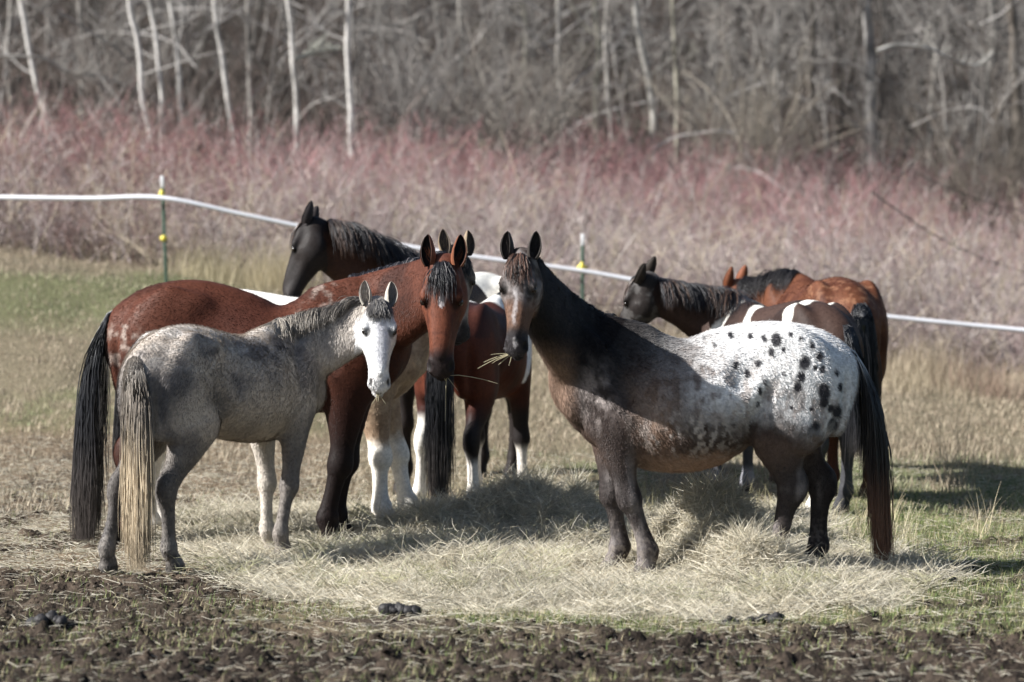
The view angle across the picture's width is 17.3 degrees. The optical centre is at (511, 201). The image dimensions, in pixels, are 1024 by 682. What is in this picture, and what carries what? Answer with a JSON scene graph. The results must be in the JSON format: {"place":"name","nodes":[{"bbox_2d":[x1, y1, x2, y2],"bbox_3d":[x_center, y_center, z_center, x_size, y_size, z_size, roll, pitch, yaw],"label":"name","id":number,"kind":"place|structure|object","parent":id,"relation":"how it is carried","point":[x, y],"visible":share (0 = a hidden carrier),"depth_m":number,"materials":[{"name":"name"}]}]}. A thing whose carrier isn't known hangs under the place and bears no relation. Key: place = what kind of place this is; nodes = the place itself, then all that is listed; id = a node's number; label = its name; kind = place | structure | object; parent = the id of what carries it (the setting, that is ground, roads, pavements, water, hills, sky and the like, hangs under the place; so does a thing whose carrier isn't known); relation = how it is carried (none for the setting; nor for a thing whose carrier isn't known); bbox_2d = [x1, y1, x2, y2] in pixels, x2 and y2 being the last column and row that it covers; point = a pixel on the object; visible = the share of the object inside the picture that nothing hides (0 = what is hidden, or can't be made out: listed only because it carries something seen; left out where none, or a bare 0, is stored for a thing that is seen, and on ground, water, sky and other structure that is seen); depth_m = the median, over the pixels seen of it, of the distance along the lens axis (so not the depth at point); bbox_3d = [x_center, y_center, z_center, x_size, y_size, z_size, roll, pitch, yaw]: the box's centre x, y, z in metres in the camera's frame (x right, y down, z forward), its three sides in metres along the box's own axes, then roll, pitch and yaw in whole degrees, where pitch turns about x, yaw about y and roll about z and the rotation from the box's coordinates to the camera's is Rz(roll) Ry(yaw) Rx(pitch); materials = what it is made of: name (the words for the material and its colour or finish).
{"place":"outdoors","nodes":[
{"label":"outdoors","id":0,"kind":"place"},
{"bbox_2d":[0,0,1023,681],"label":"ground","id":1,"kind":"structure","parent":0,"point":[352,666],"depth_m":21.36,"materials":[{"name":"soil"}]},
{"bbox_2d":[0,0,41,118],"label":"tree","id":2,"kind":"object","parent":1,"relation":"on","point":[9,18],"visible":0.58,"depth_m":49.99,"materials":[{"name":"grey plant"}]},
{"bbox_2d":[26,610,68,627],"bbox_3d":[-2.401,2.165,17.402,0.229,0.108,0.128,0,0,0],"label":"manure","id":3,"kind":"object","parent":1,"relation":"on","point":[52,617],"visible":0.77,"depth_m":17.36,"materials":[{"name":"grey"}]},
{"bbox_2d":[0,0,116,147],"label":"tree","id":4,"kind":"object","parent":1,"relation":"on","point":[27,37],"visible":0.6,"depth_m":46.98,"materials":[{"name":"white plant"}]},
{"bbox_2d":[0,0,211,137],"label":"bare shrub","id":5,"kind":"object","parent":1,"relation":"on","point":[82,53],"visible":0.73,"depth_m":48.87,"materials":[{"name":"grey plant"}]},
{"bbox_2d":[66,0,152,127],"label":"tree","id":6,"kind":"object","parent":1,"relation":"on","point":[80,84],"visible":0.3,"depth_m":49.99,"materials":[{"name":"grey plant"}]},
{"bbox_2d":[68,0,210,152],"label":"tree","id":7,"kind":"object","parent":1,"relation":"on","point":[159,74],"visible":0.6,"depth_m":46.98,"materials":[{"name":"white plant"}]},
{"bbox_2d":[23,88,138,124],"bbox_3d":[-5.950,-1.323,46.756,1.602,0.520,0.561,0,0,0],"label":"branch","id":8,"kind":"object","parent":7,"relation":"attached to","point":[90,110],"visible":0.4,"depth_m":46.76,"materials":[{"name":"grey plant"}]},
{"bbox_2d":[0,53,174,110],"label":"branch","id":9,"kind":"object","parent":7,"relation":"attached to","point":[78,72],"visible":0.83,"depth_m":46.34,"materials":[{"name":"grey plant"}]},
{"bbox_2d":[87,0,225,159],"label":"tree","id":10,"kind":"object","parent":1,"relation":"on","point":[137,42],"visible":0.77,"depth_m":44.96,"materials":[{"name":"white plant"}]},
{"bbox_2d":[57,10,137,72],"bbox_3d":[-5.652,-2.201,46.639,1.143,0.878,0.602,0,0,-40],"label":"branch","id":11,"kind":"object","parent":10,"relation":"attached to","point":[92,33],"visible":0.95,"depth_m":46.74,"materials":[{"name":"grey plant"}]},
{"bbox_2d":[159,176,167,281],"bbox_3d":[-3.508,0.460,33.989,0.102,1.434,0.078,0,0,0],"label":"fence post","id":12,"kind":"object","parent":1,"relation":"on","point":[163,237],"visible":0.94,"depth_m":34.00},
{"bbox_2d":[0,195,1023,331],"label":"fence tape","id":13,"kind":"object","parent":12,"relation":"attached to","point":[473,256],"visible":0.59,"depth_m":33.95,"materials":[{"name":"white plastic"}]},
{"bbox_2d":[144,0,228,144],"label":"tree","id":14,"kind":"object","parent":1,"relation":"on","point":[178,67],"visible":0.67,"depth_m":48.99,"materials":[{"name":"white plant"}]},
{"bbox_2d":[179,0,270,159],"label":"tree","id":15,"kind":"object","parent":1,"relation":"on","point":[222,56],"visible":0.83,"depth_m":47.97,"materials":[{"name":"white plant"}]},
{"bbox_2d":[97,280,397,574],"bbox_3d":[-1.661,1.368,20.494,2.053,1.754,0.886,0,0,-39],"label":"horse","id":16,"kind":"object","parent":1,"relation":"on","point":[187,395],"visible":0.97,"depth_m":20.18},
{"bbox_2d":[207,0,289,158],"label":"tree","id":17,"kind":"object","parent":1,"relation":"on","point":[248,33],"visible":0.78,"depth_m":47.94,"materials":[{"name":"grey plant"}]},
{"bbox_2d":[289,34,344,60],"bbox_3d":[-2.763,-2.170,47.657,0.507,0.420,0.704,0,0,35],"label":"branch","id":18,"kind":"object","parent":17,"relation":"attached to","point":[324,49],"visible":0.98,"depth_m":47.68,"materials":[{"name":"grey plant"}]},
{"bbox_2d":[69,234,467,544],"bbox_3d":[-1.484,1.221,21.517,2.680,2.036,0.954,0,0,16],"label":"horse","id":19,"kind":"object","parent":1,"relation":"on","point":[432,290],"visible":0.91,"depth_m":21.39},
{"bbox_2d":[444,375,497,415],"bbox_3d":[-0.259,1.215,20.809,0.342,0.286,0.021,0,0,2],"label":"hay wisp","id":20,"kind":"object","parent":19,"relation":"hanging from","point":[455,387],"visible":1,"depth_m":20.81,"materials":[{"name":"brown plant"}]},
{"bbox_2d":[112,229,475,529],"bbox_3d":[-1.454,1.212,22.495,2.456,2.059,0.735,0,0,3],"label":"horse","id":21,"kind":"object","parent":1,"relation":"on","point":[386,441],"visible":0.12,"depth_m":22.28},
{"bbox_2d":[270,0,356,179],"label":"tree","id":22,"kind":"object","parent":1,"relation":"on","point":[291,45],"visible":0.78,"depth_m":45.99,"materials":[{"name":"white plant"}]},
{"bbox_2d":[293,0,426,192],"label":"tree","id":23,"kind":"object","parent":1,"relation":"on","point":[348,63],"visible":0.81,"depth_m":45.98,"materials":[{"name":"white plant"}]},
{"bbox_2d":[355,0,385,84],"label":"tree","id":24,"kind":"object","parent":1,"relation":"on","point":[379,45],"visible":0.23,"depth_m":55.96,"materials":[{"name":"grey plant"}]},
{"bbox_2d":[282,200,516,494],"bbox_3d":[-0.586,1.093,25.316,0.917,2.201,2.657,0,0,36],"label":"horse","id":25,"kind":"object","parent":1,"relation":"on","point":[334,249],"visible":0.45,"depth_m":24.55},
{"bbox_2d":[378,602,421,616],"bbox_3d":[-0.597,2.179,17.938,0.236,0.085,0.101,0,0,10],"label":"manure","id":26,"kind":"object","parent":1,"relation":"on","point":[398,608],"visible":0.96,"depth_m":17.91,"materials":[{"name":"grey"}]},
{"bbox_2d":[305,10,553,172],"bbox_3d":[-1.223,-1.553,48.878,3.789,2.484,3.069,0,0,0],"label":"bare shrub","id":27,"kind":"object","parent":1,"relation":"on","point":[402,111],"visible":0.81,"depth_m":48.74,"materials":[{"name":"grey plant"}]},
{"bbox_2d":[395,0,531,145],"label":"tree","id":28,"kind":"object","parent":1,"relation":"on","point":[461,59],"visible":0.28,"depth_m":51.97,"materials":[{"name":"grey plant"}]},
{"bbox_2d":[412,291,532,504],"bbox_3d":[-0.111,1.340,24.721,0.656,1.781,3.129,0,0,16],"label":"horse","id":29,"kind":"object","parent":1,"relation":"on","point":[434,440],"visible":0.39,"depth_m":23.51},
{"bbox_2d":[312,453,659,539],"bbox_3d":[-0.117,2.026,22.201,2.629,0.748,2.118,0,0,0],"label":"hay pile","id":30,"kind":"object","parent":1,"relation":"on","point":[531,495],"visible":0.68,"depth_m":21.93,"materials":[{"name":"beige plant"}]},
{"bbox_2d":[0,69,1023,376],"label":"brush thicket","id":31,"kind":"object","parent":1,"relation":"on","point":[900,269],"visible":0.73,"depth_m":39.44,"materials":[{"name":"brown plant"}]},
{"bbox_2d":[871,191,1023,272],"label":"branch","id":32,"kind":"object","parent":31,"relation":"on","point":[943,239],"visible":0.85,"depth_m":38.20,"materials":[{"name":"brown plant"}]},
{"bbox_2d":[917,161,1023,215],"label":"branch","id":33,"kind":"object","parent":31,"relation":"attached to","point":[978,193],"visible":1,"depth_m":38.67,"materials":[{"name":"brown plant"}]},
{"bbox_2d":[0,0,1023,281],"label":"distant woods","id":34,"kind":"object","parent":1,"relation":"on","point":[900,22],"visible":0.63,"depth_m":51.29,"materials":[{"name":"grey plant"}]},
{"bbox_2d":[876,23,993,67],"bbox_3d":[5.771,-2.138,45.870,1.783,0.621,0.617,0,0,-40],"label":"branch","id":35,"kind":"object","parent":34,"relation":"attached to","point":[955,61],"visible":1,"depth_m":45.86,"materials":[{"name":"grey plant"}]},
{"bbox_2d":[0,229,1023,515],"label":"dry grass","id":36,"kind":"structure","parent":1,"relation":"on","point":[1016,425],"depth_m":28.35,"materials":[{"name":"beige plant"}]},
{"bbox_2d":[0,483,1023,681],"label":"green grass","id":37,"kind":"structure","parent":1,"relation":"on","point":[918,526],"depth_m":17.95,"materials":[{"name":"green plant"}]},
{"bbox_2d":[0,494,1023,681],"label":"mud clods","id":38,"kind":"object","parent":1,"relation":"on","point":[446,659],"visible":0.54,"depth_m":16.59,"materials":[{"name":"soil"}]},
{"bbox_2d":[0,435,1023,681],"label":"loose hay","id":39,"kind":"object","parent":1,"relation":"on","point":[490,569],"visible":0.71,"depth_m":19.34},
{"bbox_2d":[402,0,653,200],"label":"bare shrub","id":40,"kind":"object","parent":1,"relation":"on","point":[557,115],"visible":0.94,"depth_m":46.70,"materials":[{"name":"grey plant"}]},
{"bbox_2d":[505,0,593,104],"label":"tree","id":41,"kind":"object","parent":1,"relation":"on","point":[525,51],"visible":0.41,"depth_m":55.97,"materials":[{"name":"grey plant"}]},
{"bbox_2d":[504,0,620,175],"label":"tree","id":42,"kind":"object","parent":1,"relation":"on","point":[558,22],"visible":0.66,"depth_m":49.98,"materials":[{"name":"grey plant"}]},
{"bbox_2d":[524,0,613,167],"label":"tree","id":43,"kind":"object","parent":1,"relation":"on","point":[604,32],"visible":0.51,"depth_m":49.99,"materials":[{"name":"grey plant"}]},
{"bbox_2d":[577,234,586,298],"bbox_3d":[0.706,1.006,33.973,0.089,1.356,0.080,0,0,-38],"label":"fence post","id":44,"kind":"object","parent":1,"relation":"on","point":[581,266],"visible":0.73,"depth_m":34.00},
{"bbox_2d":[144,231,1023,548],"bbox_3d":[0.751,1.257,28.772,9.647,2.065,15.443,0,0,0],"label":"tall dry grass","id":45,"kind":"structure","parent":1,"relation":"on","point":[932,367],"depth_m":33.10,"materials":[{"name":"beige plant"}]},
{"bbox_2d":[564,0,604,177],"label":"tree","id":46,"kind":"object","parent":1,"relation":"on","point":[594,3],"visible":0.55,"depth_m":50.96,"materials":[{"name":"grey plant"}]},
{"bbox_2d":[598,0,688,180],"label":"tree","id":47,"kind":"object","parent":1,"relation":"on","point":[644,60],"visible":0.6,"depth_m":50.96,"materials":[{"name":"white plant"}]},
{"bbox_2d":[663,0,704,181],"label":"tree","id":48,"kind":"object","parent":1,"relation":"on","point":[675,67],"visible":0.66,"depth_m":49.97,"materials":[{"name":"grey plant"}]},
{"bbox_2d":[498,231,895,575],"bbox_3d":[0.989,1.203,19.711,2.483,2.072,0.909,0,0,-20],"label":"horse","id":49,"kind":"object","parent":1,"relation":"on","point":[629,397],"visible":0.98,"depth_m":19.54},
{"bbox_2d":[479,353,511,367],"bbox_3d":[-0.071,0.897,18.942,0.252,0.085,0.023,0,0,-11],"label":"hay wisp","id":50,"kind":"object","parent":49,"relation":"attached to","point":[504,355],"visible":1,"depth_m":18.95,"materials":[{"name":"beige plant"}]},
{"bbox_2d":[570,465,865,581],"bbox_3d":[1.300,1.968,19.896,2.300,0.905,2.092,0,0,0],"label":"hay pile","id":51,"kind":"object","parent":1,"relation":"on","point":[704,523],"visible":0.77,"depth_m":19.72,"materials":[{"name":"beige plant"}]},
{"bbox_2d":[619,256,864,514],"bbox_3d":[1.774,1.315,24.302,2.254,1.834,0.858,0,0,40],"label":"horse","id":52,"kind":"object","parent":1,"relation":"on","point":[689,309],"visible":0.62,"depth_m":24.47},
{"bbox_2d":[612,1,873,212],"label":"bare shrub","id":53,"kind":"object","parent":1,"relation":"on","point":[759,129],"visible":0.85,"depth_m":49.01,"materials":[{"name":"grey plant"}]},
{"bbox_2d":[721,612,785,623],"bbox_3d":[1.269,2.205,17.665,0.339,0.115,0.125,0,0,9],"label":"manure","id":54,"kind":"object","parent":1,"relation":"on","point":[774,615],"visible":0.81,"depth_m":17.63,"materials":[{"name":"brown soil"}]},
{"bbox_2d":[764,0,831,144],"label":"tree","id":55,"kind":"object","parent":1,"relation":"on","point":[783,47],"visible":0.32,"depth_m":54.94,"materials":[{"name":"grey plant"}]},
{"bbox_2d":[723,265,888,497],"bbox_3d":[2.278,1.362,25.716,0.720,1.721,2.454,0,0,-18],"label":"horse","id":56,"kind":"object","parent":1,"relation":"on","point":[862,302],"visible":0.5,"depth_m":24.84},
{"bbox_2d":[757,0,881,166],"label":"tree","id":57,"kind":"object","parent":1,"relation":"on","point":[812,69],"visible":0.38,"depth_m":53.95,"materials":[{"name":"grey plant"}]},
{"bbox_2d":[844,0,948,192],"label":"tree","id":58,"kind":"object","parent":1,"relation":"on","point":[869,47],"visible":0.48,"depth_m":51.94,"materials":[{"name":"grey plant"}]},
{"bbox_2d":[885,0,963,192],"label":"tree","id":59,"kind":"object","parent":1,"relation":"on","point":[931,95],"visible":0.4,"depth_m":52.98,"materials":[{"name":"grey plant"}]},
{"bbox_2d":[925,575,956,586],"bbox_3d":[2.351,2.191,19.257,0.386,0.118,0.127,0,0,0],"label":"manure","id":60,"kind":"object","parent":1,"relation":"on","point":[955,578],"visible":0.2,"depth_m":19.21,"materials":[{"name":"brown soil"}]},
{"bbox_2d":[868,31,1023,256],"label":"bare shrub","id":61,"kind":"object","parent":1,"relation":"on","point":[960,174],"visible":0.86,"depth_m":47.05,"materials":[{"name":"grey plant"}]},
{"bbox_2d":[965,0,1023,198],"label":"tree","id":62,"kind":"object","parent":1,"relation":"on","point":[992,13],"visible":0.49,"depth_m":51.97,"materials":[{"name":"grey plant"}]},
{"bbox_2d":[970,0,1023,244],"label":"tree","id":63,"kind":"object","parent":1,"relation":"on","point":[1011,12],"visible":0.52,"depth_m":49.94,"materials":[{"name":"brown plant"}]}
]}

